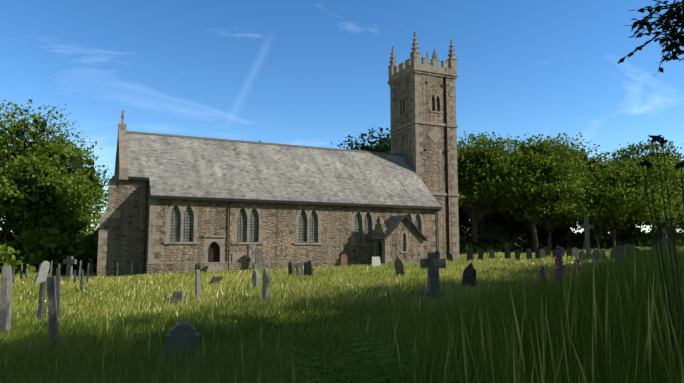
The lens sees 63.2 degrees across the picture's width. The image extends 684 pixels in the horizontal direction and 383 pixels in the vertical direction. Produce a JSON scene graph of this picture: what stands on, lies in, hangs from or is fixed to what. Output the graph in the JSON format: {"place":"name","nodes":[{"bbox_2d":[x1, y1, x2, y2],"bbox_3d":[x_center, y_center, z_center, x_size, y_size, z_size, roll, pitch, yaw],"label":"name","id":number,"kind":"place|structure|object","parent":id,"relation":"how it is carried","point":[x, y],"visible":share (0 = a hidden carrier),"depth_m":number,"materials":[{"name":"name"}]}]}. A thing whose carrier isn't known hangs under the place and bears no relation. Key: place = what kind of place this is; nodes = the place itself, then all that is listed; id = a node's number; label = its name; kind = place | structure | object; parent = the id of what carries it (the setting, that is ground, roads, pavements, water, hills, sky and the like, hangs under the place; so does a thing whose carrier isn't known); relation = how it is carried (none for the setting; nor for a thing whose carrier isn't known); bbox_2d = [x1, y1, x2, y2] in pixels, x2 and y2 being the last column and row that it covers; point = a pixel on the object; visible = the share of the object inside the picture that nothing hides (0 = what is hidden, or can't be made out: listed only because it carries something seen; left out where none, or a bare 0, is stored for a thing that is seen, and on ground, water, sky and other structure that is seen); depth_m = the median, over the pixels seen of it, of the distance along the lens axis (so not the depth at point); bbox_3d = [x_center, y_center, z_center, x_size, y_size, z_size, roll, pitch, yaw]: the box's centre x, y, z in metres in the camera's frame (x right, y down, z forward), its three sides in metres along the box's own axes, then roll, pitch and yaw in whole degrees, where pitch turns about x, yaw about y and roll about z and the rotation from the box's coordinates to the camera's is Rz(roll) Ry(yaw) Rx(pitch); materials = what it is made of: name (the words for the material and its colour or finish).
{"place":"outdoors","nodes":[
{"label":"outdoors","id":0,"kind":"place"},
{"bbox_2d":[0,246,681,284],"bbox_3d":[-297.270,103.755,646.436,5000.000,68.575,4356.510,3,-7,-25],"label":"ground","id":1,"kind":"structure","parent":0,"point":[462,259],"depth_m":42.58,"materials":[{"name":"green plant"}]},
{"bbox_2d":[0,265,11,334],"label":"headstone","id":2,"kind":"object","parent":1,"relation":"on","point":[6,299],"visible":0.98,"depth_m":10.65,"materials":[{"name":"stone"}]},
{"bbox_2d":[12,267,14,282],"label":"headstone","id":3,"kind":"object","parent":1,"relation":"on","point":[13,273],"visible":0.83,"depth_m":25.66,"materials":[{"name":"stone"}]},
{"bbox_2d":[0,110,35,223],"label":"tree","id":4,"kind":"object","parent":1,"relation":"on","point":[3,115],"visible":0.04,"depth_m":62.33,"materials":[{"name":"green plant"}]},
{"bbox_2d":[20,263,22,279],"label":"headstone","id":5,"kind":"object","parent":1,"relation":"on","point":[21,271],"visible":0.51,"depth_m":29.84,"materials":[{"name":"stone"}]},
{"bbox_2d":[37,282,45,320],"bbox_3d":[-6.658,2.687,12.299,0.071,1.347,0.300,3,-5,-17],"label":"headstone","id":6,"kind":"object","parent":1,"relation":"on","point":[42,292],"visible":0.7,"depth_m":12.20,"materials":[{"name":"stone"}]},
{"bbox_2d":[34,261,49,283],"bbox_3d":[-13.973,4.058,25.797,0.200,1.708,0.388,-10,-26,43],"label":"headstone","id":7,"kind":"object","parent":1,"relation":"on","point":[43,270],"visible":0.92,"depth_m":25.82,"materials":[{"name":"grey stone"}]},
{"bbox_2d":[0,150,90,242],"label":"tree","id":8,"kind":"object","parent":1,"relation":"on","point":[25,195],"visible":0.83,"depth_m":44.73,"materials":[{"name":"green plant"}]},
{"bbox_2d":[0,229,96,241],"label":"tree","id":9,"kind":"object","parent":1,"relation":"on","point":[3,236],"depth_m":48.88,"materials":[{"name":"green plant"}]},
{"bbox_2d":[0,226,98,274],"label":"hedge","id":10,"kind":"object","parent":1,"relation":"on","point":[31,250],"visible":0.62,"depth_m":40.76,"materials":[{"name":"green plant"}]},
{"bbox_2d":[0,99,102,182],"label":"tree","id":11,"kind":"object","parent":1,"relation":"on","point":[19,129],"visible":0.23,"depth_m":52.35,"materials":[{"name":"green plant"}]},
{"bbox_2d":[47,276,57,345],"bbox_3d":[-4.538,2.181,8.755,0.100,1.663,0.396,-3,-3,-24],"label":"headstone","id":12,"kind":"object","parent":1,"relation":"on","point":[52,304],"visible":0.68,"depth_m":8.60,"materials":[{"name":"stone"}]},
{"bbox_2d":[0,132,111,238],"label":"tree","id":13,"kind":"object","parent":1,"relation":"on","point":[75,185],"visible":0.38,"depth_m":48.87,"materials":[{"name":"green plant"}]},
{"bbox_2d":[56,268,60,316],"bbox_3d":[-7.017,2.714,13.741,0.070,1.643,0.335,0,-13,-22],"label":"headstone","id":14,"kind":"object","parent":1,"relation":"on","point":[58,275],"visible":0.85,"depth_m":13.69,"materials":[{"name":"stone"}]},
{"bbox_2d":[63,256,76,279],"bbox_3d":[-14.836,4.437,30.269,0.781,1.802,0.625,-1,-6,5],"label":"stone cross","id":15,"kind":"object","parent":1,"relation":"on","point":[69,261],"visible":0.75,"depth_m":30.23,"materials":[{"name":"stone"}]},
{"bbox_2d":[78,260,81,280],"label":"headstone","id":16,"kind":"object","parent":1,"relation":"on","point":[80,264],"visible":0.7,"depth_m":28.95,"materials":[{"name":"stone"}]},
{"bbox_2d":[80,269,83,291],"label":"headstone","id":17,"kind":"object","parent":1,"relation":"on","point":[81,279],"visible":0.7,"depth_m":21.67,"materials":[{"name":"stone"}]},
{"bbox_2d":[61,147,112,241],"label":"tree","id":18,"kind":"object","parent":1,"relation":"on","point":[90,163],"visible":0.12,"depth_m":63.16,"materials":[{"name":"green plant"}]},
{"bbox_2d":[86,263,89,284],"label":"headstone","id":19,"kind":"object","parent":1,"relation":"on","point":[87,273],"visible":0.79,"depth_m":25.18,"materials":[{"name":"stone"}]},
{"bbox_2d":[167,291,187,305],"bbox_3d":[-4.510,3.171,15.284,0.490,0.839,0.392,1,-6,-5],"label":"block monument","id":20,"kind":"object","parent":1,"relation":"on","point":[179,295],"visible":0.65,"depth_m":15.21,"materials":[{"name":"stone"}]},
{"bbox_2d":[165,321,198,360],"bbox_3d":[-2.135,2.274,7.398,0.409,1.089,0.140,3,6,-14],"label":"headstone","id":21,"kind":"object","parent":1,"relation":"on","point":[181,331],"visible":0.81,"depth_m":7.30,"materials":[{"name":"grey stone"}]},
{"bbox_2d":[195,270,199,299],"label":"headstone","id":22,"kind":"object","parent":1,"relation":"on","point":[197,283],"visible":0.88,"depth_m":16.02,"materials":[{"name":"grey stone"}]},
{"bbox_2d":[209,276,222,284],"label":"headstone","id":23,"kind":"object","parent":1,"relation":"on","point":[215,279],"visible":0.4,"depth_m":24.64,"materials":[{"name":"stone"}]},
{"bbox_2d":[0,293,477,379],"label":"grass","id":24,"kind":"structure","parent":1,"relation":"on","point":[76,336],"depth_m":9.59,"materials":[{"name":"green plant"}]},
{"bbox_2d":[252,270,258,290],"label":"headstone","id":25,"kind":"object","parent":1,"relation":"on","point":[255,277],"visible":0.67,"depth_m":17.44,"materials":[{"name":"grey stone"}]},
{"bbox_2d":[252,248,262,269],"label":"stone cross","id":26,"kind":"object","parent":1,"relation":"on","point":[257,252],"visible":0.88,"depth_m":40.17,"materials":[{"name":"stone"}]},
{"bbox_2d":[262,268,268,302],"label":"headstone","id":27,"kind":"object","parent":1,"relation":"on","point":[265,286],"visible":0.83,"depth_m":15.14,"materials":[{"name":"grey stone"}]},
{"bbox_2d":[97,32,459,276],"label":"church","id":28,"kind":"structure","parent":1,"relation":"on","point":[180,203],"depth_m":43.66,"materials":[{"name":"stone"}]},
{"bbox_2d":[288,261,292,274],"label":"headstone","id":29,"kind":"object","parent":1,"relation":"on","point":[290,267],"visible":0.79,"depth_m":29.64,"materials":[{"name":"stone"}]},
{"bbox_2d":[230,361,361,382],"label":"bracken","id":30,"kind":"object","parent":1,"relation":"on","point":[343,371],"visible":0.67,"depth_m":3.35,"materials":[{"name":"green plant"}]},
{"bbox_2d":[294,263,299,275],"bbox_3d":[-2.462,4.505,30.538,0.458,1.182,0.367,1,-6,-5],"label":"stone cross","id":31,"kind":"object","parent":1,"relation":"on","point":[297,268],"visible":0.4,"depth_m":30.52,"materials":[{"name":"grey stone"}]},
{"bbox_2d":[298,261,303,274],"bbox_3d":[-2.205,4.444,30.381,0.496,1.253,0.396,1,-6,-5],"label":"stone cross","id":32,"kind":"object","parent":1,"relation":"on","point":[301,264],"visible":0.46,"depth_m":30.36,"materials":[{"name":"grey stone"}]},
{"bbox_2d":[304,261,306,275],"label":"headstone","id":33,"kind":"object","parent":1,"relation":"on","point":[305,267],"visible":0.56,"depth_m":29.77,"materials":[{"name":"stone"}]},
{"bbox_2d":[307,260,312,276],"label":"headstone","id":34,"kind":"object","parent":1,"relation":"on","point":[309,268],"visible":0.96,"depth_m":28.98,"materials":[{"name":"stone"}]},
{"bbox_2d":[281,345,341,382],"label":"bracken","id":35,"kind":"object","parent":1,"relation":"on","point":[321,371],"visible":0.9,"depth_m":3.25,"materials":[{"name":"green plant"}]},
{"bbox_2d":[0,262,632,337],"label":"grass","id":36,"kind":"structure","parent":1,"relation":"on","point":[108,298],"depth_m":18.61,"materials":[{"name":"green plant"}]},
{"bbox_2d":[0,234,683,382],"bbox_3d":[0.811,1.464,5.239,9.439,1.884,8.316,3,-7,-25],"label":"bank grass","id":37,"kind":"structure","parent":1,"relation":"on","point":[436,323],"depth_m":3.11,"materials":[{"name":"green plant"}]},
{"bbox_2d":[341,254,346,266],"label":"headstone","id":38,"kind":"object","parent":1,"relation":"on","point":[343,259],"visible":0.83,"depth_m":37.56,"materials":[{"name":"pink stone"}]},
{"bbox_2d":[331,126,390,152],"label":"tree","id":39,"kind":"object","parent":1,"relation":"on","point":[382,146],"depth_m":79.31,"materials":[{"name":"green plant"}]},
{"bbox_2d":[298,326,439,382],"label":"fern","id":40,"kind":"object","parent":1,"relation":"on","point":[343,376],"visible":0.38,"depth_m":3.71,"materials":[{"name":"green plant"}]},
{"bbox_2d":[371,257,380,266],"bbox_3d":[2.295,4.766,37.504,0.600,0.750,0.440,1,-6,-5],"label":"gravestone","id":41,"kind":"object","parent":1,"relation":"on","point":[375,260],"visible":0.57,"depth_m":37.41,"materials":[{"name":"grey stone"}]},
{"bbox_2d":[328,348,431,381],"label":"bracken","id":42,"kind":"object","parent":1,"relation":"on","point":[395,378],"visible":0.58,"depth_m":3.54,"materials":[{"name":"green plant"}]},
{"bbox_2d":[300,368,467,382],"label":"bracken","id":43,"kind":"object","parent":1,"relation":"on","point":[318,378],"visible":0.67,"depth_m":2.86,"materials":[{"name":"green plant"}]},
{"bbox_2d":[344,337,442,382],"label":"bracken","id":44,"kind":"object","parent":1,"relation":"on","point":[388,368],"visible":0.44,"depth_m":3.40,"materials":[{"name":"green plant"}]},
{"bbox_2d":[394,256,403,275],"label":"headstone","id":45,"kind":"object","parent":1,"relation":"on","point":[398,266],"visible":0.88,"depth_m":27.43,"materials":[{"name":"stone"}]},
{"bbox_2d":[420,253,445,300],"bbox_3d":[2.256,2.354,13.729,0.715,1.675,0.572,1,-6,-13],"label":"stone cross","id":46,"kind":"object","parent":1,"relation":"on","point":[432,263],"visible":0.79,"depth_m":13.69,"materials":[{"name":"stone"}]},
{"bbox_2d":[447,253,452,261],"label":"headstone","id":47,"kind":"object","parent":1,"relation":"on","point":[449,256],"visible":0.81,"depth_m":42.35,"materials":[{"name":"stone"}]},
{"bbox_2d":[462,262,476,287],"bbox_3d":[4.518,3.200,19.798,0.473,1.378,0.080,8,-7,-2],"label":"headstone","id":48,"kind":"object","parent":1,"relation":"on","point":[469,275],"visible":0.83,"depth_m":19.78,"materials":[{"name":"stone"}]},
{"bbox_2d":[467,247,472,260],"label":"headstone","id":49,"kind":"object","parent":1,"relation":"on","point":[469,253],"visible":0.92,"depth_m":47.42,"materials":[{"name":"stone"}]},
{"bbox_2d":[478,248,483,259],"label":"headstone","id":50,"kind":"object","parent":1,"relation":"on","point":[480,253],"visible":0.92,"depth_m":49.02,"materials":[{"name":"stone"}]},
{"bbox_2d":[458,206,519,239],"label":"bush","id":51,"kind":"object","parent":1,"relation":"on","point":[465,223],"visible":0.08,"depth_m":74.32,"materials":[{"name":"green plant"}]},
{"bbox_2d":[489,249,494,257],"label":"headstone","id":52,"kind":"object","parent":1,"relation":"on","point":[491,253],"visible":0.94,"depth_m":50.65,"materials":[{"name":"stone"}]},
{"bbox_2d":[457,131,527,239],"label":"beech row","id":53,"kind":"object","parent":1,"relation":"on","point":[481,222],"visible":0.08,"depth_m":70.27,"materials":[{"name":"green plant"}]},
{"bbox_2d":[457,133,551,253],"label":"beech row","id":54,"kind":"object","parent":1,"relation":"on","point":[477,167],"visible":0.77,"depth_m":63.40,"materials":[{"name":"green plant"}]},
{"bbox_2d":[504,246,509,258],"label":"headstone","id":55,"kind":"object","parent":1,"relation":"on","point":[506,252],"visible":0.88,"depth_m":48.40,"materials":[{"name":"stone"}]},
{"bbox_2d":[468,221,553,243],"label":"tree","id":56,"kind":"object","parent":1,"relation":"on","point":[493,235],"depth_m":83.37,"materials":[{"name":"plant"}]},
{"bbox_2d":[515,249,519,259],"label":"headstone","id":57,"kind":"object","parent":1,"relation":"on","point":[517,254],"visible":0.7,"depth_m":46.92,"materials":[{"name":"stone"}]},
{"bbox_2d":[478,203,575,241],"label":"bush","id":58,"kind":"object","parent":1,"relation":"on","point":[511,230],"visible":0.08,"depth_m":76.46,"materials":[{"name":"green plant"}]},
{"bbox_2d":[526,248,532,259],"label":"headstone","id":59,"kind":"object","parent":1,"relation":"on","point":[528,253],"visible":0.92,"depth_m":47.62,"materials":[{"name":"stone"}]},
{"bbox_2d":[486,216,584,241],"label":"bush","id":60,"kind":"object","parent":1,"relation":"on","point":[556,234],"visible":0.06,"depth_m":82.21,"materials":[{"name":"green plant"}]},
{"bbox_2d":[535,247,539,258],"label":"headstone","id":61,"kind":"object","parent":1,"relation":"on","point":[537,252],"visible":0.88,"depth_m":48.43,"materials":[{"name":"stone"}]},
{"bbox_2d":[483,133,598,252],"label":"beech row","id":62,"kind":"object","parent":1,"relation":"on","point":[543,163],"visible":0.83,"depth_m":64.39,"materials":[{"name":"green plant"}]},
{"bbox_2d":[539,265,545,289],"bbox_3d":[2.962,1.718,8.161,0.131,1.296,0.092,3,-7,-25],"label":"foxglove","id":63,"kind":"object","parent":1,"relation":"on","point":[543,268],"visible":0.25,"depth_m":8.22,"materials":[{"name":"purple plant"}]},
{"bbox_2d":[540,249,545,258],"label":"headstone","id":64,"kind":"object","parent":1,"relation":"on","point":[542,253],"visible":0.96,"depth_m":47.31,"materials":[{"name":"stone"}]},
{"bbox_2d":[544,246,550,256],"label":"headstone","id":65,"kind":"object","parent":1,"relation":"on","point":[547,250],"visible":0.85,"depth_m":50.56,"materials":[{"name":"stone"}]},
{"bbox_2d":[494,139,606,248],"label":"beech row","id":66,"kind":"object","parent":1,"relation":"on","point":[548,218],"visible":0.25,"depth_m":67.13,"materials":[{"name":"green plant"}]},
{"bbox_2d":[554,245,564,285],"bbox_3d":[2.350,1.275,5.975,0.131,1.402,0.092,3,-7,-25],"label":"foxglove","id":67,"kind":"object","parent":1,"relation":"on","point":[558,263],"visible":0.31,"depth_m":6.03,"materials":[{"name":"purple plant"}]},
{"bbox_2d":[560,247,564,257],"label":"headstone","id":68,"kind":"object","parent":1,"relation":"on","point":[562,254],"visible":0.35,"depth_m":47.20,"materials":[{"name":"stone"}]},
{"bbox_2d":[552,225,573,240],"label":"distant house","id":69,"kind":"structure","parent":1,"relation":"on","point":[562,237],"depth_m":88.99,"materials":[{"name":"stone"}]},
{"bbox_2d":[566,247,571,256],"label":"headstone","id":70,"kind":"object","parent":1,"relation":"on","point":[568,251],"visible":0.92,"depth_m":47.15,"materials":[{"name":"stone"}]},
{"bbox_2d":[459,232,683,254],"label":"hedge","id":71,"kind":"object","parent":1,"relation":"on","point":[524,243],"visible":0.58,"depth_m":69.85,"materials":[{"name":"green plant"}]},
{"bbox_2d":[459,224,683,239],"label":"distant tree belt","id":72,"kind":"object","parent":1,"relation":"on","point":[607,236],"depth_m":98.26,"materials":[{"name":"green plant"}]},
{"bbox_2d":[571,247,578,257],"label":"headstone","id":73,"kind":"object","parent":1,"relation":"on","point":[574,251],"visible":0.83,"depth_m":46.97,"materials":[{"name":"stone"}]},
{"bbox_2d":[573,258,579,276],"bbox_3d":[3.096,1.547,7.276,0.131,1.378,0.092,3,-7,-25],"label":"foxglove","id":74,"kind":"object","parent":1,"relation":"on","point":[578,262],"visible":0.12,"depth_m":7.34,"materials":[{"name":"purple plant"}]},
{"bbox_2d":[579,251,585,260],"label":"headstone","id":75,"kind":"object","parent":1,"relation":"on","point":[580,255],"visible":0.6,"depth_m":39.88,"materials":[{"name":"stone"}]},
{"bbox_2d":[535,132,638,242],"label":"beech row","id":76,"kind":"object","parent":1,"relation":"on","point":[593,165],"visible":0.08,"depth_m":69.74,"materials":[{"name":"green plant"}]},
{"bbox_2d":[580,216,593,260],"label":"war memorial cross","id":77,"kind":"object","parent":1,"relation":"on","point":[586,226],"visible":0.56,"depth_m":41.27,"materials":[{"name":"stone"}]},
{"bbox_2d":[592,250,599,262],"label":"headstone","id":78,"kind":"object","parent":1,"relation":"on","point":[595,253],"visible":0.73,"depth_m":37.69,"materials":[{"name":"stone"}]},
{"bbox_2d":[600,250,605,260],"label":"headstone","id":79,"kind":"object","parent":1,"relation":"on","point":[602,254],"visible":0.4,"depth_m":40.65,"materials":[{"name":"stone"}]},
{"bbox_2d":[558,162,648,248],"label":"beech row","id":80,"kind":"object","parent":1,"relation":"on","point":[593,233],"visible":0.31,"depth_m":69.90,"materials":[{"name":"green plant"}]},
{"bbox_2d":[613,246,622,263],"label":"headstone","id":81,"kind":"object","parent":1,"relation":"on","point":[616,250],"visible":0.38,"depth_m":29.09,"materials":[{"name":"stone"}]},
{"bbox_2d":[575,218,665,236],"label":"bush","id":82,"kind":"object","parent":1,"relation":"on","point":[629,228],"visible":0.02,"depth_m":88.30,"materials":[{"name":"green plant"}]},
{"bbox_2d":[561,154,683,248],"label":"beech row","id":83,"kind":"object","parent":1,"relation":"on","point":[638,177],"visible":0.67,"depth_m":69.24,"materials":[{"name":"green plant"}]},
{"bbox_2d":[621,244,635,263],"bbox_3d":[14.142,3.473,27.392,0.648,1.802,0.090,-1,-9,9],"label":"headstone","id":84,"kind":"object","parent":1,"relation":"on","point":[627,247],"visible":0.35,"depth_m":27.44,"materials":[{"name":"stone"}]},
{"bbox_2d":[584,159,682,234],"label":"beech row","id":85,"kind":"object","parent":1,"relation":"on","point":[625,231],"visible":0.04,"depth_m":77.19,"materials":[{"name":"green plant"}]},
{"bbox_2d":[602,138,683,238],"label":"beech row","id":86,"kind":"object","parent":1,"relation":"on","point":[652,147],"visible":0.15,"depth_m":78.99,"materials":[{"name":"green plant"}]},
{"bbox_2d":[613,150,683,239],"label":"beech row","id":87,"kind":"object","parent":1,"relation":"on","point":[661,224],"visible":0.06,"depth_m":74.84,"materials":[{"name":"green plant"}]},
{"bbox_2d":[637,135,683,379],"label":"tall weed","id":88,"kind":"object","parent":1,"relation":"on","point":[660,140],"visible":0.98,"depth_m":2.25,"materials":[{"name":"green plant"}]},
{"bbox_2d":[641,215,683,237],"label":"beech","id":89,"kind":"object","parent":1,"relation":"on","point":[679,225],"visible":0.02,"depth_m":87.91,"materials":[{"name":"green plant"}]},
{"bbox_2d":[657,238,677,256],"bbox_3d":[14.660,3.098,25.000,0.804,1.973,0.090,-3,-6,3],"label":"headstone","id":90,"kind":"object","parent":1,"relation":"on","point":[664,241],"visible":0.25,"depth_m":25.04,"materials":[{"name":"stone"}]},
{"bbox_2d":[0,0,683,232],"label":"sky","id":91,"kind":"structure","parent":0,"point":[315,73],"materials":[{"name":"blue"}]},
{"bbox_2d":[618,0,683,73],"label":"overhanging branch","id":92,"kind":"object","parent":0,"point":[664,21],"visible":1,"depth_m":4.10,"materials":[{"name":"green plant"}]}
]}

